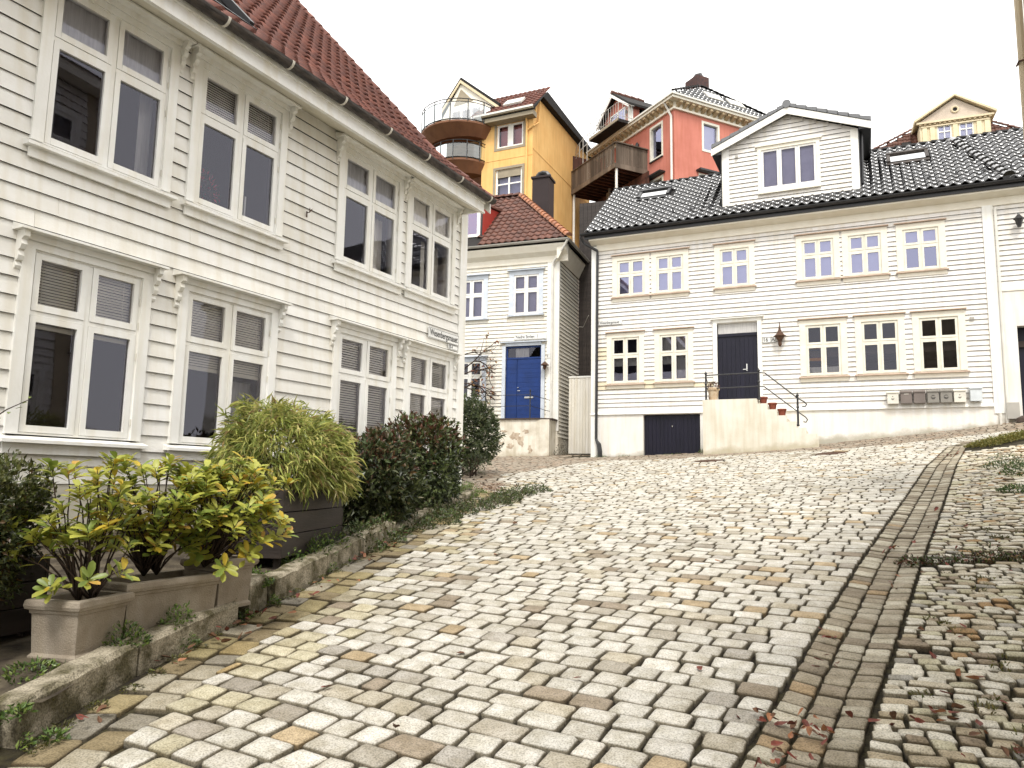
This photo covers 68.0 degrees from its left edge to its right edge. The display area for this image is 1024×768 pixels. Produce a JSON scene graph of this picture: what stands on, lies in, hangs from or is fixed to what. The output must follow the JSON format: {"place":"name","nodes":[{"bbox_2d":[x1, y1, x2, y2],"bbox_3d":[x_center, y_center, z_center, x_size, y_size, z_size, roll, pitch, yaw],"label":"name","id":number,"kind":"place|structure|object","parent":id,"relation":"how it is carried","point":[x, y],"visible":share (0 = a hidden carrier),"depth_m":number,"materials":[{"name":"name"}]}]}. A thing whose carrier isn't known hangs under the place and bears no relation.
{"place":"outdoors","nodes":[
{"label":"outdoors","id":0,"kind":"place"},
{"bbox_2d":[0,485,469,711],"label":"planting bed","id":1,"kind":"object","parent":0,"point":[14,648],"visible":0.21,"depth_m":5.25,"materials":[{"name":"soil"}]},
{"bbox_2d":[0,554,49,636],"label":"wooden planter","id":2,"kind":"object","parent":1,"relation":"on","point":[17,619],"visible":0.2,"depth_m":4.27,"materials":[{"name":"black wood"}]},
{"bbox_2d":[0,448,60,608],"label":"box shrub","id":3,"kind":"object","parent":2,"relation":"in","point":[24,496],"visible":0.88,"depth_m":4.12,"materials":[{"name":"green plant"}]},
{"bbox_2d":[0,655,71,752],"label":"weeds","id":4,"kind":"object","parent":1,"relation":"in","point":[24,707],"visible":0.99,"depth_m":3.33,"materials":[{"name":"green plant"}]},
{"bbox_2d":[23,590,134,662],"bbox_3d":[-2.358,1.312,4.137,0.346,0.310,0.416,-1,-8,12],"label":"planter","id":5,"kind":"object","parent":1,"relation":"on","point":[67,626],"visible":0.93,"depth_m":3.98,"materials":[{"name":"beige concrete"}]},
{"bbox_2d":[2,451,163,603],"bbox_3d":[-2.372,0.775,4.144,0.780,0.825,0.554,1,-7,0],"label":"broadleaf shrub","id":6,"kind":"object","parent":5,"relation":"in","point":[92,531],"visible":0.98,"depth_m":4.09,"materials":[{"name":"green plant"}]},
{"bbox_2d":[97,569,220,637],"bbox_3d":[-2.194,1.342,4.679,0.376,0.310,0.716,-3,-8,26],"label":"planter","id":7,"kind":"object","parent":1,"relation":"on","point":[156,598],"visible":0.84,"depth_m":4.58,"materials":[{"name":"beige concrete"}]},
{"bbox_2d":[94,452,220,575],"bbox_3d":[-2.181,0.802,4.678,0.702,0.762,0.698,-5,-10,40],"label":"broadleaf shrub","id":8,"kind":"object","parent":7,"relation":"in","point":[157,537],"visible":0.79,"depth_m":4.64,"materials":[{"name":"green plant"}]},
{"bbox_2d":[180,554,258,606],"bbox_3d":[-1.975,1.331,5.115,0.356,0.320,0.356,-2,-8,24],"label":"planter","id":9,"kind":"object","parent":1,"relation":"on","point":[231,588],"visible":0.31,"depth_m":5.04,"materials":[{"name":"beige concrete"}]},
{"bbox_2d":[164,451,300,582],"bbox_3d":[-1.846,0.839,4.904,0.936,0.809,0.652,1,-7,0],"label":"broadleaf shrub","id":10,"kind":"object","parent":9,"relation":"in","point":[215,540],"visible":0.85,"depth_m":4.83,"materials":[{"name":"green plant"}]},
{"bbox_2d":[205,489,343,569],"bbox_3d":[-2.085,1.259,6.821,0.660,0.631,1.512,0,-7,6],"label":"wooden planter","id":11,"kind":"object","parent":1,"relation":"on","point":[319,514],"visible":0.42,"depth_m":6.48,"materials":[{"name":"black wood"}]},
{"bbox_2d":[193,391,366,509],"bbox_3d":[-2.034,0.604,6.820,1.521,1.124,1.801,1,-7,0],"label":"bamboo bush","id":12,"kind":"object","parent":11,"relation":"in","point":[326,460],"visible":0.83,"depth_m":6.51,"materials":[{"name":"green plant"}]},
{"bbox_2d":[271,524,351,572],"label":"weeds","id":13,"kind":"object","parent":1,"relation":"on","point":[323,541],"visible":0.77,"depth_m":6.61,"materials":[{"name":"green plant"}]},
{"bbox_2d":[340,422,430,527],"bbox_3d":[-1.601,1.149,8.775,1.269,1.454,1.600,1,-7,0],"label":"photinia shrub","id":14,"kind":"object","parent":1,"relation":"on","point":[395,484],"visible":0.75,"depth_m":8.39,"materials":[{"name":"green plant"}]},
{"bbox_2d":[374,410,469,509],"bbox_3d":[-1.273,1.180,10.702,1.423,1.598,1.921,1,-7,0],"label":"photinia shrub","id":15,"kind":"object","parent":1,"relation":"on","point":[444,455],"visible":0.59,"depth_m":10.27,"materials":[{"name":"green plant"}]},
{"bbox_2d":[338,481,553,552],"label":"weeds","id":16,"kind":"object","parent":1,"relation":"on","point":[515,493],"visible":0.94,"depth_m":9.25,"materials":[{"name":"green plant"}]},
{"bbox_2d":[0,422,1023,767],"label":"road","id":17,"kind":"structure","parent":0,"point":[560,662],"depth_m":4.90,"materials":[{"name":"stone"}]},
{"bbox_2d":[0,490,474,748],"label":"kerb","id":18,"kind":"structure","parent":17,"relation":"on","point":[98,673],"depth_m":4.23,"materials":[{"name":"stone"}]},
{"bbox_2d":[99,619,152,647],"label":"weeds","id":19,"kind":"object","parent":18,"relation":"on","point":[146,640],"visible":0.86,"depth_m":4.20,"materials":[{"name":"green plant"}]},
{"bbox_2d":[158,600,200,650],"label":"weeds","id":20,"kind":"object","parent":18,"relation":"on","point":[180,615],"visible":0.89,"depth_m":4.56,"materials":[{"name":"green plant"}]},
{"bbox_2d":[10,490,494,767],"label":"gutter course","id":21,"kind":"object","parent":17,"relation":"on","point":[158,693],"visible":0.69,"depth_m":4.14,"materials":[{"name":"stone"}]},
{"bbox_2d":[22,496,475,754],"bbox_3d":[-1.353,1.632,7.547,0.215,0.980,8.822,0,-7,10],"label":"moss","id":22,"kind":"object","parent":21,"relation":"on","point":[176,656],"visible":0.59,"depth_m":4.28,"materials":[{"name":"green plant"}]},
{"bbox_2d":[76,520,431,722],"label":"leaf litter","id":23,"kind":"object","parent":21,"relation":"on","point":[100,708],"visible":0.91,"depth_m":4.78,"materials":[{"name":"brown plant"}]},
{"bbox_2d":[233,565,282,620],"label":"weeds","id":24,"kind":"object","parent":21,"relation":"on","point":[276,598],"visible":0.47,"depth_m":5.51,"materials":[{"name":"green plant"}]},
{"bbox_2d":[458,481,487,497],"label":"weeds","id":25,"kind":"object","parent":21,"relation":"on","point":[476,490],"visible":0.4,"depth_m":12.07,"materials":[{"name":"green plant"}]},
{"bbox_2d":[471,482,517,492],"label":"weeds","id":26,"kind":"object","parent":21,"relation":"on","point":[491,486],"visible":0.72,"depth_m":13.37,"materials":[{"name":"green plant"}]},
{"bbox_2d":[463,442,491,475],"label":"garden shrub","id":27,"kind":"object","parent":17,"relation":"on","point":[472,473],"visible":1,"depth_m":15.43,"materials":[{"name":"green plant"}]},
{"bbox_2d":[694,459,722,462],"bbox_3d":[4.718,1.849,18.225,0.660,0.026,0.660,-4,-3,-1],"label":"drain cover","id":28,"kind":"object","parent":17,"relation":"on","point":[711,460],"visible":0.93,"depth_m":18.14,"materials":[{"name":"metal"}]},
{"bbox_2d":[816,451,845,454],"bbox_3d":[7.274,1.585,17.307,0.660,0.027,0.660,-6,-2,-1],"label":"drain cover","id":29,"kind":"object","parent":17,"relation":"on","point":[827,453],"visible":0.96,"depth_m":17.26,"materials":[{"name":"metal"}]},
{"bbox_2d":[741,440,979,767],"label":"drain channel","id":30,"kind":"object","parent":17,"relation":"on","point":[844,747],"visible":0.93,"depth_m":4.46,"materials":[{"name":"stone"}]},
{"bbox_2d":[736,707,834,766],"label":"leaf litter","id":31,"kind":"object","parent":30,"relation":"on","point":[806,725],"visible":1,"depth_m":3.37,"materials":[{"name":"brown plant"}]},
{"bbox_2d":[754,451,963,767],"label":"leaf litter","id":32,"kind":"object","parent":30,"relation":"on","point":[776,760],"visible":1,"depth_m":4.17,"materials":[{"name":"brown plant"}]},
{"bbox_2d":[962,429,1023,447],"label":"weeds","id":33,"kind":"object","parent":17,"relation":"on","point":[1000,439],"visible":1,"depth_m":15.39,"materials":[{"name":"green plant"}]},
{"bbox_2d":[299,0,1023,202],"label":"sky","id":34,"kind":"structure","parent":0,"point":[891,62],"materials":[{"name":"white"}]},
{"bbox_2d":[864,445,1023,767],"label":"pavement","id":35,"kind":"structure","parent":0,"point":[992,613],"depth_m":4.46,"materials":[{"name":"stone"}]},
{"bbox_2d":[845,472,1023,756],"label":"leaf litter","id":36,"kind":"object","parent":35,"relation":"on","point":[892,714],"visible":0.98,"depth_m":3.47,"materials":[{"name":"brown plant"}]},
{"bbox_2d":[893,541,1023,567],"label":"weeds","id":37,"kind":"object","parent":35,"relation":"on","point":[930,560],"visible":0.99,"depth_m":6.46,"materials":[{"name":"green plant"}]},
{"bbox_2d":[908,524,1023,767],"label":"joint grass","id":38,"kind":"structure","parent":35,"relation":"on","point":[988,705],"depth_m":4.09,"materials":[{"name":"green plant"}]},
{"bbox_2d":[983,452,1023,493],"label":"weeds","id":39,"kind":"object","parent":35,"relation":"on","point":[1016,463],"visible":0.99,"depth_m":11.32,"materials":[{"name":"green plant"}]},
{"bbox_2d":[873,93,1018,148],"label":"villa","id":40,"kind":"object","parent":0,"point":[954,115],"visible":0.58,"depth_m":44.50,"materials":[{"name":"yellow paint"}]},
{"bbox_2d":[937,125,951,138],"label":"window","id":41,"kind":"structure","parent":40,"relation":"in","point":[943,132],"depth_m":44.60,"materials":[{"name":"white paint"}]},
{"bbox_2d":[959,122,973,135],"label":"window","id":42,"kind":"structure","parent":40,"relation":"in","point":[967,128],"depth_m":44.19,"materials":[{"name":"white paint"}]},
{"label":"ground","id":43,"kind":"structure","parent":0,"visible":0},
{"bbox_2d":[0,0,496,536],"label":"clapboard house","id":44,"kind":"structure","parent":43,"relation":"on","point":[154,304],"depth_m":8.82,"materials":[{"name":"white paint"}]},
{"bbox_2d":[0,221,169,457],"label":"window","id":45,"kind":"structure","parent":44,"relation":"in","point":[34,247],"depth_m":7.21,"materials":[{"name":"white paint"}]},
{"bbox_2d":[23,0,196,207],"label":"window","id":46,"kind":"structure","parent":44,"relation":"in","point":[121,40],"depth_m":7.65,"materials":[{"name":"white paint"}]},
{"bbox_2d":[199,167,220,205],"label":"flowers","id":47,"kind":"object","parent":44,"relation":"on","point":[202,180],"visible":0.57,"depth_m":8.83,"materials":[{"name":"grey plant"}]},
{"bbox_2d":[163,269,292,460],"bbox_3d":[-3.339,-0.132,8.779,0.440,2.045,1.620,-3,-8,28],"label":"window","id":48,"kind":"structure","parent":44,"relation":"in","point":[190,289],"depth_m":8.70,"materials":[{"name":"white paint"}]},
{"bbox_2d":[180,42,301,250],"bbox_3d":[-3.238,-2.750,9.064,0.295,1.975,1.620,-3,-8,28],"label":"window","id":49,"kind":"structure","parent":44,"relation":"in","point":[206,65],"depth_m":9.04,"materials":[{"name":"white paint"}]},
{"bbox_2d":[329,315,407,462],"bbox_3d":[-2.117,0.165,10.907,0.295,2.045,1.600,-3,-8,28],"label":"window","id":50,"kind":"structure","parent":44,"relation":"in","point":[390,344],"depth_m":10.92,"materials":[{"name":"white paint"}]},
{"bbox_2d":[331,132,414,294],"bbox_3d":[-2.144,-2.448,11.260,0.442,1.975,1.680,-3,-8,28],"label":"window","id":51,"kind":"structure","parent":44,"relation":"in","point":[366,178],"depth_m":11.24,"materials":[{"name":"white paint"}]},
{"bbox_2d":[402,338,462,450],"bbox_3d":[-1.359,0.361,12.326,0.295,2.045,1.560,-3,-8,28],"label":"window","id":52,"kind":"structure","parent":44,"relation":"in","point":[446,360],"depth_m":12.36,"materials":[{"name":"white paint"}]},
{"bbox_2d":[402,175,464,314],"bbox_3d":[-1.400,-2.255,12.653,0.442,1.975,1.620,-3,-8,28],"label":"window","id":53,"kind":"structure","parent":44,"relation":"in","point":[431,214],"depth_m":12.65,"materials":[{"name":"white paint"}]},
{"bbox_2d":[428,326,458,345],"bbox_3d":[-1.147,-0.801,12.790,0.015,0.175,0.930,-3,-8,28],"label":"street sign","id":54,"kind":"object","parent":44,"relation":"attached to","point":[443,336],"visible":1,"depth_m":12.77,"materials":[{"name":"white metal"}]},
{"bbox_2d":[462,386,505,472],"bbox_3d":[-0.999,1.045,16.628,1.832,2.023,1.559,-5,-9,38],"label":"garden shrub","id":55,"kind":"object","parent":43,"relation":"on","point":[481,436],"visible":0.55,"depth_m":16.30,"materials":[{"name":"green plant"}]},
{"bbox_2d":[421,78,590,247],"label":"apartment building","id":56,"kind":"structure","parent":43,"relation":"on","point":[509,144],"depth_m":38.88,"materials":[{"name":"yellow paint"}]},
{"bbox_2d":[493,163,524,194],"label":"window","id":57,"kind":"structure","parent":56,"relation":"in","point":[511,180],"depth_m":38.32,"materials":[{"name":"white paint"}]},
{"bbox_2d":[494,120,525,151],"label":"window","id":58,"kind":"structure","parent":56,"relation":"in","point":[513,135],"depth_m":38.60,"materials":[{"name":"white paint"}]},
{"bbox_2d":[478,418,557,456],"bbox_3d":[0.179,2.103,25.968,2.620,1.810,0.810,-2,-8,20],"label":"landing","id":59,"kind":"object","parent":43,"relation":"on","point":[530,437],"visible":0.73,"depth_m":25.55,"materials":[{"name":"white paint"}]},
{"bbox_2d":[481,389,549,417],"bbox_3d":[-0.034,0.689,26.014,2.642,1.000,0.447,0,-7,11],"label":"landing railing","id":60,"kind":"object","parent":59,"relation":"on","point":[506,406],"visible":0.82,"depth_m":25.89,"materials":[{"name":"black metal"}]},
{"bbox_2d":[463,171,589,454],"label":"clapboard house","id":61,"kind":"structure","parent":43,"relation":"on","point":[525,265],"depth_m":27.17,"materials":[{"name":"white paint"}]},
{"bbox_2d":[464,355,488,400],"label":"window","id":62,"kind":"structure","parent":61,"relation":"in","point":[468,359],"depth_m":27.29,"materials":[{"name":"white paint"}]},
{"bbox_2d":[466,273,489,320],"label":"window","id":63,"kind":"structure","parent":61,"relation":"in","point":[477,284],"depth_m":27.71,"materials":[{"name":"white paint"}]},
{"bbox_2d":[464,332,499,416],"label":"climbing vine","id":64,"kind":"object","parent":61,"relation":"attached to","point":[483,369],"visible":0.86,"depth_m":26.87,"materials":[{"name":"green plant"}]},
{"bbox_2d":[499,340,546,417],"bbox_3d":[0.396,-0.117,26.670,1.750,2.840,0.267,-2,-8,20],"label":"door","id":65,"kind":"structure","parent":61,"relation":"in","point":[522,373],"depth_m":26.71,"materials":[{"name":"blue paint"}]},
{"bbox_2d":[507,267,545,316],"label":"window","id":66,"kind":"structure","parent":61,"relation":"in","point":[525,285],"depth_m":27.08,"materials":[{"name":"white paint"}]},
{"bbox_2d":[514,334,546,339],"bbox_3d":[0.646,-1.662,26.734,1.220,0.170,0.016,-2,-8,20],"label":"street sign","id":67,"kind":"object","parent":61,"relation":"attached to","point":[531,336],"visible":1,"depth_m":26.72,"materials":[{"name":"white metal"}]},
{"bbox_2d":[578,201,605,375],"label":"timber wall","id":68,"kind":"structure","parent":43,"relation":"on","point":[588,212],"depth_m":28.93,"materials":[{"name":"black wood"}]},
{"bbox_2d":[576,73,765,182],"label":"apartment building","id":69,"kind":"structure","parent":43,"relation":"on","point":[677,134],"depth_m":39.26,"materials":[{"name":"red paint"}]},
{"bbox_2d":[571,141,648,242],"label":"wooden deck","id":70,"kind":"structure","parent":69,"relation":"attached to","point":[595,180],"depth_m":40.32,"materials":[{"name":"brown wood"}]},
{"bbox_2d":[649,120,662,163],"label":"window","id":71,"kind":"structure","parent":69,"relation":"in","point":[652,130],"depth_m":39.56,"materials":[{"name":"beige paint"}]},
{"bbox_2d":[647,169,664,182],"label":"window","id":72,"kind":"structure","parent":69,"relation":"in","point":[658,172],"depth_m":38.79,"materials":[{"name":"beige paint"}]},
{"bbox_2d":[696,167,718,175],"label":"window","id":73,"kind":"structure","parent":69,"relation":"in","point":[703,170],"depth_m":38.32,"materials":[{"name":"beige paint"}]},
{"bbox_2d":[702,121,719,152],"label":"window","id":74,"kind":"structure","parent":69,"relation":"in","point":[708,128],"depth_m":39.26,"materials":[{"name":"beige paint"}]},
{"bbox_2d":[702,398,818,454],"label":"entrance steps","id":75,"kind":"structure","parent":43,"relation":"on","point":[740,425],"depth_m":20.25,"materials":[{"name":"beige paint"}]},
{"bbox_2d":[707,387,719,399],"bbox_3d":[5.558,0.287,20.945,0.346,0.360,0.337,1,-7,0],"label":"flower pot","id":76,"kind":"object","parent":75,"relation":"on","point":[713,392],"visible":0.92,"depth_m":20.83,"materials":[{"name":"beige ceramic"}]},
{"bbox_2d":[704,368,807,425],"bbox_3d":[6.517,0.359,20.390,2.650,1.590,0.155,-2,-8,25],"label":"stair railing","id":77,"kind":"object","parent":75,"relation":"on","point":[759,398],"visible":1,"depth_m":20.31,"materials":[{"name":"black metal"}]},
{"bbox_2d":[768,402,776,408],"bbox_3d":[6.977,0.626,20.324,0.238,0.240,0.232,1,-7,0],"label":"flower pot","id":78,"kind":"object","parent":75,"relation":"on","point":[772,405],"visible":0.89,"depth_m":20.25,"materials":[{"name":"ceramic"}]},
{"bbox_2d":[777,408,786,414],"bbox_3d":[7.187,0.781,20.204,0.238,0.240,0.232,1,-7,0],"label":"flower pot","id":79,"kind":"object","parent":75,"relation":"on","point":[781,411],"visible":0.91,"depth_m":20.13,"materials":[{"name":"ceramic"}]},
{"bbox_2d":[579,99,1023,456],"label":"clapboard house","id":80,"kind":"structure","parent":43,"relation":"on","point":[849,259],"depth_m":21.32,"materials":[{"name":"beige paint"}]},
{"bbox_2d":[599,320,621,325],"bbox_3d":[3.033,-1.891,23.407,0.760,0.140,0.016,-2,-8,25],"label":"street sign","id":81,"kind":"object","parent":80,"relation":"attached to","point":[610,322],"visible":1,"depth_m":23.40,"materials":[{"name":"white metal"}]},
{"bbox_2d":[605,330,644,388],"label":"window","id":82,"kind":"structure","parent":80,"relation":"in","point":[625,359],"depth_m":23.09,"materials":[{"name":"beige paint"}]},
{"bbox_2d":[610,251,650,301],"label":"window","id":83,"kind":"structure","parent":80,"relation":"in","point":[631,273],"depth_m":23.37,"materials":[{"name":"beige paint"}]},
{"bbox_2d":[649,247,689,298],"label":"window","id":84,"kind":"structure","parent":80,"relation":"in","point":[669,269],"depth_m":22.86,"materials":[{"name":"beige paint"}]},
{"bbox_2d":[645,415,700,454],"bbox_3d":[4.686,1.850,22.236,1.630,1.880,0.070,-2,-8,25],"label":"garage door","id":85,"kind":"structure","parent":80,"relation":"in","point":[664,434],"depth_m":22.27,"materials":[{"name":"black wood"}]},
{"bbox_2d":[652,326,694,386],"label":"window","id":86,"kind":"structure","parent":80,"relation":"in","point":[674,347],"depth_m":22.50,"materials":[{"name":"beige paint"}]},
{"bbox_2d":[712,239,756,292],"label":"window","id":87,"kind":"structure","parent":80,"relation":"in","point":[734,264],"depth_m":22.07,"materials":[{"name":"beige paint"}]},
{"bbox_2d":[710,315,763,400],"bbox_3d":[6.447,-0.704,21.695,1.480,2.470,0.230,-2,-8,25],"label":"door","id":88,"kind":"structure","parent":80,"relation":"in","point":[740,351],"depth_m":21.73,"materials":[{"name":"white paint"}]},
{"bbox_2d":[774,322,785,346],"bbox_3d":[7.455,-1.387,21.145,0.314,0.700,0.314,8,-10,-42],"label":"wall lantern","id":89,"kind":"object","parent":80,"relation":"attached to","point":[779,336],"depth_m":21.07,"materials":[{"name":"metal"}]},
{"bbox_2d":[794,230,841,285],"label":"window","id":90,"kind":"structure","parent":80,"relation":"in","point":[818,255],"depth_m":21.13,"materials":[{"name":"beige paint"}]},
{"bbox_2d":[797,315,849,381],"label":"window","id":91,"kind":"structure","parent":80,"relation":"in","point":[823,373],"depth_m":20.74,"materials":[{"name":"beige paint"}]},
{"bbox_2d":[840,224,890,281],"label":"window","id":92,"kind":"structure","parent":80,"relation":"in","point":[864,251],"depth_m":20.63,"materials":[{"name":"beige paint"}]},
{"bbox_2d":[853,311,908,379],"bbox_3d":[9.792,-1.004,20.193,1.270,1.780,0.250,-2,-8,25],"label":"window","id":93,"kind":"structure","parent":80,"relation":"in","point":[899,339],"depth_m":20.14,"materials":[{"name":"beige paint"}]},
{"bbox_2d":[886,391,898,403],"bbox_3d":[9.920,0.347,19.781,0.285,0.340,0.170,-2,-8,25],"label":"mailbox","id":94,"kind":"object","parent":80,"relation":"attached to","point":[892,397],"visible":1,"depth_m":19.72,"materials":[{"name":"white metal"}]},
{"bbox_2d":[900,390,911,403],"bbox_3d":[10.201,0.335,19.651,0.285,0.340,0.170,-2,-8,25],"label":"mailbox","id":95,"kind":"object","parent":80,"relation":"attached to","point":[905,397],"visible":1,"depth_m":19.59,"materials":[{"name":"brown metal"}]},
{"bbox_2d":[913,390,925,403],"bbox_3d":[10.473,0.324,19.526,0.285,0.340,0.170,-2,-8,25],"label":"mailbox","id":96,"kind":"object","parent":80,"relation":"attached to","point":[918,396],"visible":1,"depth_m":19.47,"materials":[{"name":"brown metal"}]},
{"bbox_2d":[894,218,948,277],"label":"window","id":97,"kind":"structure","parent":80,"relation":"in","point":[920,236],"depth_m":20.06,"materials":[{"name":"beige paint"}]},
{"bbox_2d":[926,390,938,402],"bbox_3d":[10.754,0.312,19.396,0.285,0.340,0.170,-2,-8,25],"label":"mailbox","id":98,"kind":"object","parent":80,"relation":"attached to","point":[932,396],"visible":1,"depth_m":19.34,"materials":[{"name":"grey metal"}]},
{"bbox_2d":[910,307,969,377],"bbox_3d":[11.039,-1.056,19.617,1.280,1.780,0.250,-2,-8,25],"label":"window","id":99,"kind":"structure","parent":80,"relation":"in","point":[959,336],"depth_m":19.57,"materials":[{"name":"beige paint"}]},
{"bbox_2d":[939,389,952,402],"bbox_3d":[11.018,0.301,19.274,0.285,0.340,0.170,-2,-8,25],"label":"mailbox","id":100,"kind":"object","parent":80,"relation":"attached to","point":[945,395],"visible":1,"depth_m":19.22,"materials":[{"name":"grey metal"}]},
{"bbox_2d":[952,389,965,402],"bbox_3d":[11.290,0.290,19.148,0.285,0.340,0.170,-2,-8,25],"label":"mailbox","id":101,"kind":"object","parent":80,"relation":"attached to","point":[959,395],"visible":1,"depth_m":19.09,"materials":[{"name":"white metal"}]},
{"bbox_2d":[968,386,982,401],"bbox_3d":[11.613,0.243,19.009,0.285,0.370,0.170,-2,-8,23],"label":"mailbox","id":102,"kind":"object","parent":80,"relation":"attached to","point":[975,393],"visible":1,"depth_m":18.95,"materials":[{"name":"white metal"}]},
{"bbox_2d":[1006,402,1019,418],"bbox_3d":[12.302,0.656,18.640,0.260,0.400,0.120,-2,-8,25],"label":"meter box","id":103,"kind":"object","parent":80,"relation":"attached to","point":[1013,410],"visible":0.86,"depth_m":18.59,"materials":[{"name":"grey metal"}]},
{"bbox_2d":[1013,212,1023,226],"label":"wall lantern","id":104,"kind":"object","parent":80,"relation":"attached to","point":[1018,218],"depth_m":18.97,"materials":[{"name":"black metal"}]},
{"bbox_2d":[1017,328,1023,414],"bbox_3d":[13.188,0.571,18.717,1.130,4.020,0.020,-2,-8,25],"label":"door","id":105,"kind":"structure","parent":80,"relation":"in","point":[1020,331],"depth_m":19.05,"materials":[{"name":"black wood"}]},
{"bbox_2d":[1014,0,1023,157],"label":"corner house","id":106,"kind":"structure","parent":43,"relation":"on","point":[1018,11],"depth_m":8.33,"materials":[{"name":"white paint"}]},
{"bbox_3d":[2.274,2.617,25.869,1.100,0.400,0.520,-2,-8,20],"label":"gate step","id":107,"kind":"object","parent":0,"visible":0},
{"bbox_2d":[568,376,590,453],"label":"plank gate","id":108,"kind":"structure","parent":107,"relation":"on","point":[579,414],"depth_m":26.17,"materials":[{"name":"white paint"}]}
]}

